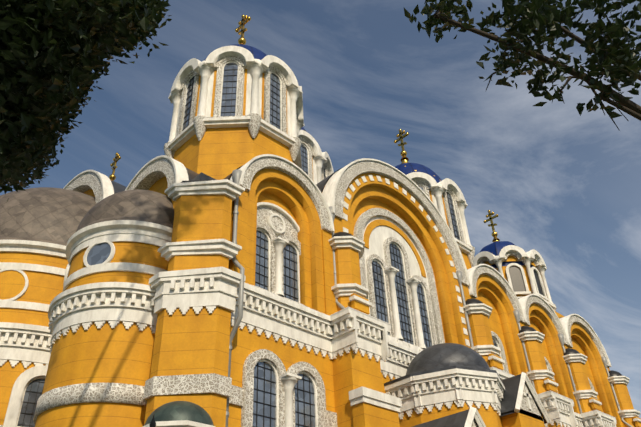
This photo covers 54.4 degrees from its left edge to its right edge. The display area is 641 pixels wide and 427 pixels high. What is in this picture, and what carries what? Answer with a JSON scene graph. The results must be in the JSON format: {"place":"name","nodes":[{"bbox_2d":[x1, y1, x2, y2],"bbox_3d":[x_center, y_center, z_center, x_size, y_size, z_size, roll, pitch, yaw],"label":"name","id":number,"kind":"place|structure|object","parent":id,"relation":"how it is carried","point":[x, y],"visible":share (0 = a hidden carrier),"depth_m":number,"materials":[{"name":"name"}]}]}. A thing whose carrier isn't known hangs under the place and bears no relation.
{"place":"outdoors","nodes":[
{"label":"outdoors","id":0,"kind":"place"},
{"bbox_2d":[0,0,171,200],"bbox_3d":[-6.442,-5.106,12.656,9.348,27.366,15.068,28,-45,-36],"label":"tree","id":1,"kind":"object","parent":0,"point":[54,54],"visible":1,"depth_m":5.95,"materials":[{"name":"green plant"}]},
{"bbox_2d":[0,0,640,417],"label":"sky","id":2,"kind":"structure","parent":0,"point":[564,185],"materials":[{"name":"blue"}]},
{"label":"ground","id":3,"kind":"structure","parent":0,"visible":0},
{"bbox_2d":[149,415,155,426],"bbox_3d":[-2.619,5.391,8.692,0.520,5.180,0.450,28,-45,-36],"label":"street lantern","id":4,"kind":"object","parent":3,"relation":"on","point":[152,423],"visible":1,"depth_m":10.05,"materials":[{"name":"black metal"}]},
{"bbox_2d":[142,401,214,426],"bbox_3d":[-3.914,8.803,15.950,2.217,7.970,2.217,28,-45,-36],"label":"dome","id":5,"kind":"structure","parent":3,"relation":"on","point":[180,414],"depth_m":17.21,"materials":[{"name":"green metal"}]},
{"bbox_2d":[0,154,640,426],"bbox_3d":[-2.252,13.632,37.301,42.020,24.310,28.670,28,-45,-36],"label":"cathedral walls","id":6,"kind":"structure","parent":3,"relation":"on","point":[119,303],"depth_m":24.50,"materials":[{"name":"yellow paint"}]},
{"bbox_2d":[109,15,564,317],"bbox_3d":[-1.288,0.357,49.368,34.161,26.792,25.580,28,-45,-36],"label":"church towers","id":7,"kind":"structure","parent":6,"relation":"on","point":[240,104],"depth_m":31.32,"materials":[{"name":"paint"}]},
{"bbox_2d":[225,169,632,426],"bbox_3d":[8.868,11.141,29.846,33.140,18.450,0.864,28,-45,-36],"label":"drainpipes","id":8,"kind":"object","parent":6,"relation":"attached to","point":[236,175],"visible":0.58,"depth_m":25.88,"materials":[{"name":"metal"}]},
{"bbox_2d":[384,343,550,426],"bbox_3d":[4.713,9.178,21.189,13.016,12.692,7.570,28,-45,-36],"label":"church porch","id":9,"kind":"object","parent":6,"relation":"attached to","point":[448,385],"visible":0.98,"depth_m":25.00,"materials":[{"name":"white paint"}]},
{"bbox_2d":[404,0,640,130],"bbox_3d":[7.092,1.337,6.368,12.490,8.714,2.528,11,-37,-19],"label":"tree","id":10,"kind":"object","parent":3,"relation":"on","point":[544,16],"visible":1,"depth_m":6.74,"materials":[{"name":"green plant"}]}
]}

